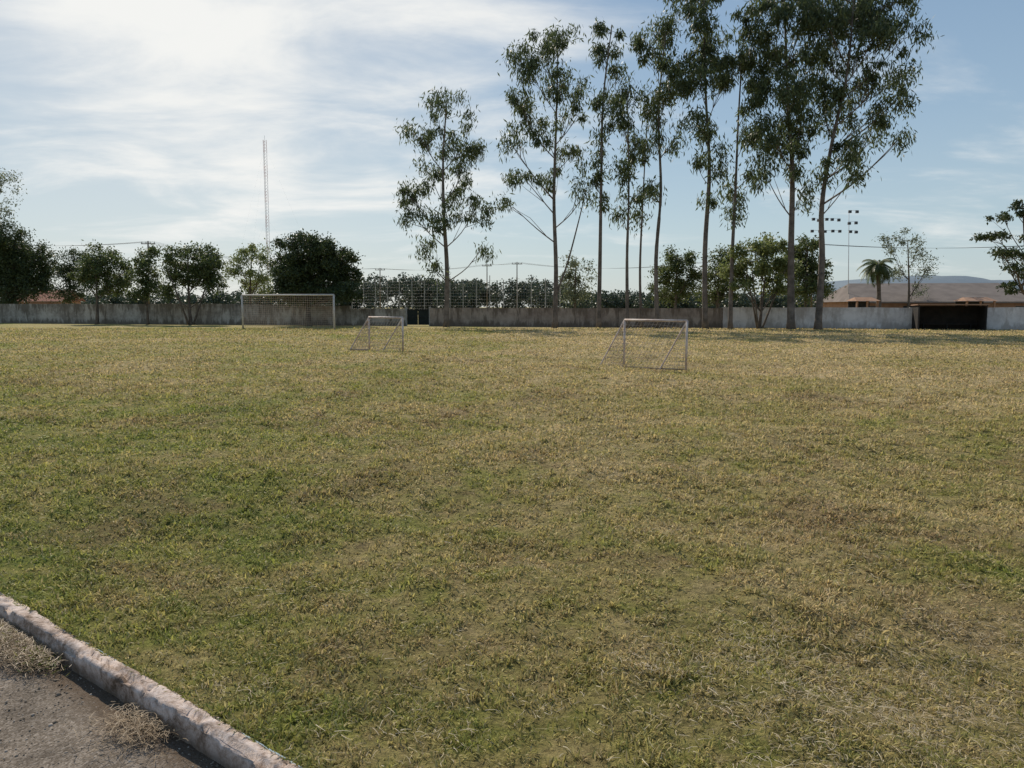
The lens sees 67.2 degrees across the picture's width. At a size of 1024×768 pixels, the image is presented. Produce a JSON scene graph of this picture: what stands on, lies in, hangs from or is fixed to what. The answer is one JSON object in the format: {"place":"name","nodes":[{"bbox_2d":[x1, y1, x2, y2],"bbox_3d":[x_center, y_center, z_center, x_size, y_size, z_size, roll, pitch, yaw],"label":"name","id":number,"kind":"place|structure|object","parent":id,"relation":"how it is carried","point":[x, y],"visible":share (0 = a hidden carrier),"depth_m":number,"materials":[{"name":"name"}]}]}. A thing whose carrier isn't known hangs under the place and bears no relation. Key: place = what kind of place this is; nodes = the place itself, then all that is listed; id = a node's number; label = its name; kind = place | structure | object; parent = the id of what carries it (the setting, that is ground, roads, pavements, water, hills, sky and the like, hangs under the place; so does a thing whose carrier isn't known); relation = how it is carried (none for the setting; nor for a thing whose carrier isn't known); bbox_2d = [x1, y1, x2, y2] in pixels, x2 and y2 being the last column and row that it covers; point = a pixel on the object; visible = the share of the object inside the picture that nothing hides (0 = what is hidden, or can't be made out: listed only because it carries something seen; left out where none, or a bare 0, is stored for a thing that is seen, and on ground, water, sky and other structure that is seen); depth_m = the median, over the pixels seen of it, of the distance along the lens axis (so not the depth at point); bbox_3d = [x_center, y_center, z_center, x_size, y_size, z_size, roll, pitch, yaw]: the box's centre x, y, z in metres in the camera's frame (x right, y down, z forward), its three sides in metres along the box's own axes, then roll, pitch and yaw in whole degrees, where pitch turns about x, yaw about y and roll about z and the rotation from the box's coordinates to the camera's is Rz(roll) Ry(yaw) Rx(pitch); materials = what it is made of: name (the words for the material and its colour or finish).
{"place":"outdoors","nodes":[
{"label":"outdoors","id":0,"kind":"place"},
{"bbox_2d":[17,290,84,303],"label":"house","id":1,"kind":"structure","parent":0,"point":[52,301],"depth_m":106.92,"materials":[{"name":"orange tile"}]},
{"bbox_2d":[0,630,224,767],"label":"path","id":2,"kind":"structure","parent":0,"point":[46,753],"depth_m":3.29,"materials":[{"name":"grey gravel"}]},
{"bbox_2d":[0,616,186,761],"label":"dry grass litter","id":3,"kind":"object","parent":2,"relation":"on","point":[30,643],"visible":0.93,"depth_m":3.79,"materials":[{"name":"beige plant"}]},
{"bbox_2d":[0,592,299,767],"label":"kerb","id":4,"kind":"structure","parent":2,"relation":"on","point":[222,744],"depth_m":3.41,"materials":[{"name":"grey concrete"}]},
{"bbox_2d":[0,307,1023,767],"bbox_3d":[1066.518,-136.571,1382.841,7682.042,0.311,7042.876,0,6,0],"label":"sports field","id":5,"kind":"structure","parent":0,"point":[554,749],"depth_m":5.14,"materials":[{"name":"plant"}]},
{"bbox_2d":[0,167,26,222],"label":"broadleaf tree","id":6,"kind":"object","parent":5,"relation":"on","point":[6,211],"visible":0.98,"depth_m":90.30,"materials":[{"name":"green plant"}]},
{"bbox_2d":[0,218,61,303],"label":"broadleaf tree","id":7,"kind":"object","parent":5,"relation":"on","point":[26,272],"visible":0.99,"depth_m":88.51,"materials":[{"name":"green plant"}]},
{"bbox_2d":[42,245,99,303],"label":"broadleaf tree","id":8,"kind":"object","parent":5,"relation":"on","point":[73,286],"visible":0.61,"depth_m":95.90,"materials":[{"name":"green plant"}]},
{"bbox_2d":[66,240,135,323],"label":"broadleaf tree","id":9,"kind":"object","parent":5,"relation":"on","point":[98,265],"visible":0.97,"depth_m":76.42,"materials":[{"name":"green plant"}]},
{"bbox_2d":[0,304,236,324],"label":"boundary wall","id":10,"kind":"structure","parent":5,"relation":"on","point":[217,314],"depth_m":77.79,"materials":[{"name":"grey concrete"}]},
{"bbox_2d":[119,244,165,324],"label":"broadleaf tree","id":11,"kind":"object","parent":5,"relation":"on","point":[144,261],"visible":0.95,"depth_m":74.03,"materials":[{"name":"green plant"}]},
{"bbox_2d":[141,241,154,303],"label":"utility pole","id":12,"kind":"object","parent":5,"relation":"on","point":[147,243],"visible":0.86,"depth_m":98.67,"materials":[{"name":"grey wood"}]},
{"bbox_2d":[0,585,322,767],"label":"weeds","id":13,"kind":"object","parent":5,"relation":"on","point":[133,667],"visible":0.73,"depth_m":3.80,"materials":[{"name":"green plant"}]},
{"bbox_2d":[153,239,229,324],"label":"broadleaf tree","id":14,"kind":"object","parent":5,"relation":"on","point":[208,265],"visible":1,"depth_m":73.13,"materials":[{"name":"green plant"}]},
{"bbox_2d":[221,238,277,303],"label":"broadleaf tree","id":15,"kind":"object","parent":5,"relation":"on","point":[253,284],"visible":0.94,"depth_m":86.64,"materials":[{"name":"green plant"}]},
{"bbox_2d":[231,136,295,289],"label":"radio mast","id":16,"kind":"object","parent":5,"relation":"on","point":[265,185],"visible":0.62,"depth_m":206.07,"materials":[{"name":"metal"}]},
{"bbox_2d":[241,294,334,328],"bbox_3d":[-17.616,-5.671,60.401,8.970,2.707,1.407,2,6,16],"label":"football goal","id":17,"kind":"object","parent":5,"relation":"on","point":[292,304],"visible":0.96,"depth_m":60.31,"materials":[{"name":"white paint"}]},
{"bbox_2d":[235,304,350,325],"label":"boundary wall","id":18,"kind":"structure","parent":5,"relation":"on","point":[342,315],"depth_m":72.68,"materials":[{"name":"grey concrete"}]},
{"bbox_2d":[260,228,365,325],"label":"broadleaf tree","id":19,"kind":"object","parent":5,"relation":"on","point":[316,266],"visible":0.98,"depth_m":68.51,"materials":[{"name":"green plant"}]},
{"bbox_2d":[350,316,403,351],"bbox_3d":[-5.293,-1.945,29.907,2.970,1.354,0.457,6,8,44],"label":"goal","id":20,"kind":"object","parent":5,"relation":"on","point":[381,317],"visible":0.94,"depth_m":29.75,"materials":[{"name":"paint"}]},
{"bbox_2d":[350,308,405,325],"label":"boundary wall","id":21,"kind":"structure","parent":5,"relation":"on","point":[359,317],"depth_m":70.34,"materials":[{"name":"grey concrete"}]},
{"bbox_2d":[375,268,384,308],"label":"utility pole","id":22,"kind":"object","parent":5,"relation":"on","point":[380,286],"visible":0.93,"depth_m":138.89,"materials":[{"name":"concrete"}]},
{"bbox_2d":[0,272,815,308],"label":"woodland","id":23,"kind":"object","parent":5,"relation":"on","point":[614,299],"visible":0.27,"depth_m":171.05,"materials":[{"name":"green plant"}]},
{"bbox_2d":[405,307,430,325],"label":"metal gate","id":24,"kind":"structure","parent":5,"relation":"on","point":[417,316],"depth_m":69.35,"materials":[{"name":"metal"}]},
{"bbox_2d":[391,80,501,326],"bbox_3d":[-5.570,-14.782,65.085,9.451,19.941,6.724,0,6,0],"label":"eucalyptus tree","id":25,"kind":"object","parent":5,"relation":"on","point":[476,150],"visible":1,"depth_m":64.85,"materials":[{"name":"green plant"}]},
{"bbox_2d":[352,275,559,308],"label":"court fence","id":26,"kind":"object","parent":5,"relation":"on","point":[463,299],"visible":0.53,"depth_m":103.75,"materials":[{"name":"metal"}]},
{"bbox_2d":[482,264,491,307],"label":"utility pole","id":27,"kind":"object","parent":5,"relation":"on","point":[487,290],"visible":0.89,"depth_m":139.01,"materials":[{"name":"concrete"}]},
{"bbox_2d":[385,265,484,269],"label":"overhead cable","id":28,"kind":"object","parent":27,"relation":"attached to","point":[438,269],"visible":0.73,"depth_m":138.62,"materials":[{"name":"rubber"}]},
{"bbox_2d":[430,308,618,326],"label":"boundary wall","id":29,"kind":"structure","parent":5,"relation":"on","point":[526,317],"depth_m":66.76,"materials":[{"name":"grey concrete"}]},
{"bbox_2d":[488,20,604,327],"bbox_3d":[2.892,-16.466,61.551,9.436,23.992,6.039,-2,6,-15],"label":"eucalyptus tree","id":30,"kind":"object","parent":5,"relation":"on","point":[552,44],"visible":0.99,"depth_m":60.96,"materials":[{"name":"green plant"}]},
{"bbox_2d":[558,250,597,307],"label":"broadleaf tree","id":31,"kind":"object","parent":5,"relation":"on","point":[573,296],"visible":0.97,"depth_m":79.29,"materials":[{"name":"green plant"}]},
{"bbox_2d":[174,426,1023,767],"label":"dry grass clippings","id":32,"kind":"object","parent":5,"relation":"on","point":[984,704],"visible":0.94,"depth_m":3.44,"materials":[{"name":"plant"}]},
{"bbox_2d":[574,17,635,327],"bbox_3d":[7.479,-16.826,61.626,5.536,24.685,3.886,-4,7,-34],"label":"eucalyptus tree","id":33,"kind":"object","parent":5,"relation":"on","point":[599,51],"visible":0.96,"depth_m":60.71,"materials":[{"name":"green plant"}]},
{"bbox_2d":[599,77,651,327],"bbox_3d":[8.928,-14.341,60.747,5.774,19.922,3.856,-5,7,-39],"label":"eucalyptus tree","id":34,"kind":"object","parent":5,"relation":"on","point":[631,156],"visible":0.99,"depth_m":60.20,"materials":[{"name":"green plant"}]},
{"bbox_2d":[600,319,687,369],"bbox_3d":[3.659,-1.133,21.646,2.750,1.378,0.333,5,8,44],"label":"goal","id":35,"kind":"object","parent":5,"relation":"on","point":[623,324],"visible":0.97,"depth_m":21.40,"materials":[{"name":"paint"}]},
{"bbox_2d":[622,93,665,327],"bbox_3d":[10.633,-13.826,61.944,3.559,18.665,3.145,0,6,0],"label":"eucalyptus tree","id":36,"kind":"object","parent":5,"relation":"on","point":[641,215],"visible":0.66,"depth_m":61.61,"materials":[{"name":"green plant"}]},
{"bbox_2d":[623,7,699,328],"bbox_3d":[12.026,-16.587,59.288,5.094,24.696,7.185,4,7,33],"label":"eucalyptus tree","id":37,"kind":"object","parent":5,"relation":"on","point":[662,62],"visible":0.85,"depth_m":58.91,"materials":[{"name":"green plant"}]},
{"bbox_2d":[617,308,722,327],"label":"boundary wall","id":38,"kind":"structure","parent":5,"relation":"on","point":[693,316],"depth_m":63.37,"materials":[{"name":"grey concrete"}]},
{"bbox_2d":[646,244,714,307],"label":"broadleaf tree","id":39,"kind":"object","parent":5,"relation":"on","point":[681,285],"visible":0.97,"depth_m":73.30,"materials":[{"name":"green plant"}]},
{"bbox_2d":[657,0,743,328],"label":"eucalyptus tree","id":40,"kind":"object","parent":5,"relation":"on","point":[723,80],"visible":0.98,"depth_m":57.49,"materials":[{"name":"green plant"}]},
{"bbox_2d":[692,243,746,307],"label":"broadleaf tree","id":41,"kind":"object","parent":5,"relation":"on","point":[718,292],"visible":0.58,"depth_m":74.96,"materials":[{"name":"green plant"}]},
{"bbox_2d":[712,5,786,328],"bbox_3d":[17.521,-16.098,57.653,4.021,24.025,6.008,-3,6,-25],"label":"eucalyptus tree","id":42,"kind":"object","parent":5,"relation":"on","point":[735,198],"visible":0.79,"depth_m":57.27,"materials":[{"name":"green plant"}]},
{"bbox_2d":[716,232,807,328],"bbox_3d":[19.165,-8.014,59.574,6.819,7.615,4.772,0,6,0],"label":"broadleaf tree","id":43,"kind":"object","parent":5,"relation":"on","point":[764,251],"visible":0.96,"depth_m":58.99,"materials":[{"name":"green plant"}]},
{"bbox_2d":[734,0,847,329],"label":"eucalyptus tree","id":44,"kind":"object","parent":5,"relation":"on","point":[787,94],"visible":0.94,"depth_m":55.56,"materials":[{"name":"green plant"}]},
{"bbox_2d":[779,232,845,306],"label":"broadleaf tree","id":45,"kind":"object","parent":5,"relation":"on","point":[808,277],"visible":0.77,"depth_m":66.97,"materials":[{"name":"green plant"}]},
{"bbox_2d":[721,307,912,328],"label":"boundary wall","id":46,"kind":"structure","parent":5,"relation":"on","point":[864,317],"depth_m":60.22,"materials":[{"name":"white paint"}]},
{"bbox_2d":[810,218,841,232],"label":"floodlight pole","id":47,"kind":"object","parent":5,"relation":"on","point":[827,219],"visible":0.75,"depth_m":90.27,"materials":[{"name":"grey metal"}]},
{"bbox_2d":[847,210,858,293],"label":"floodlight pole","id":48,"kind":"object","parent":5,"relation":"on","point":[849,223],"visible":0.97,"depth_m":90.56,"materials":[{"name":"grey metal"}]},
{"bbox_2d":[847,297,879,307],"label":"house","id":49,"kind":"structure","parent":5,"relation":"on","point":[859,302],"depth_m":79.42,"materials":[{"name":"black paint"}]},
{"bbox_2d":[792,0,943,329],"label":"eucalyptus tree","id":50,"kind":"object","parent":5,"relation":"on","point":[868,19],"visible":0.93,"depth_m":55.20,"materials":[{"name":"green plant"}]},
{"bbox_2d":[856,258,895,307],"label":"palm tree","id":51,"kind":"object","parent":5,"relation":"on","point":[876,271],"visible":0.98,"depth_m":80.87,"materials":[{"name":"green plant"}]},
{"bbox_2d":[871,226,939,307],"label":"broadleaf tree","id":52,"kind":"object","parent":5,"relation":"on","point":[893,251],"visible":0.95,"depth_m":87.36,"materials":[{"name":"green plant"}]},
{"bbox_2d":[911,304,989,330],"bbox_3d":[32.465,-4.976,57.242,4.750,1.910,2.145,2,6,15],"label":"team dugout","id":53,"kind":"object","parent":5,"relation":"on","point":[951,316],"visible":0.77,"depth_m":57.84,"materials":[{"name":"paint"}]},
{"bbox_2d":[954,297,996,307],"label":"house","id":54,"kind":"structure","parent":5,"relation":"on","point":[971,300],"depth_m":79.07,"materials":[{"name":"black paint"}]},
{"bbox_2d":[969,199,1023,294],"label":"layered tree","id":55,"kind":"object","parent":5,"relation":"on","point":[1006,254],"visible":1,"depth_m":64.74,"materials":[{"name":"green plant"}]},
{"bbox_2d":[986,307,1023,329],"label":"boundary wall","id":56,"kind":"structure","parent":5,"relation":"on","point":[1006,318],"depth_m":57.10,"materials":[{"name":"white paint"}]},
{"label":"utility pole","id":57,"kind":"object","parent":5,"relation":"on","visible":0},
{"bbox_2d":[28,242,144,245],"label":"overhead cable","id":58,"kind":"object","parent":57,"relation":"attached to","point":[104,244],"visible":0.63,"depth_m":98.08,"materials":[{"name":"rubber"}]},
{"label":"utility pole","id":59,"kind":"object","parent":5,"relation":"on","visible":0},
{"bbox_2d":[512,250,780,267],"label":"overhead cable","id":60,"kind":"object","parent":59,"relation":"attached to","point":[635,267],"visible":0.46,"depth_m":119.31,"materials":[{"name":"rubber"}]},
{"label":"utility pole","id":61,"kind":"object","parent":5,"relation":"on","visible":0},
{"bbox_2d":[825,244,1023,247],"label":"overhead cable","id":62,"kind":"object","parent":61,"relation":"attached to","point":[897,247],"visible":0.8,"depth_m":101.22,"materials":[{"name":"rubber"}]},
{"bbox_2d":[757,275,1023,298],"bbox_3d":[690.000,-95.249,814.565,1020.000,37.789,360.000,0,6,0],"label":"hill","id":63,"kind":"structure","parent":0,"point":[933,279],"depth_m":744.10,"materials":[{"name":"green plant"}]},
{"bbox_2d":[815,283,1023,307],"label":"warehouse","id":64,"kind":"structure","parent":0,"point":[894,295],"depth_m":90.43,"materials":[{"name":"brown metal"}]}
]}

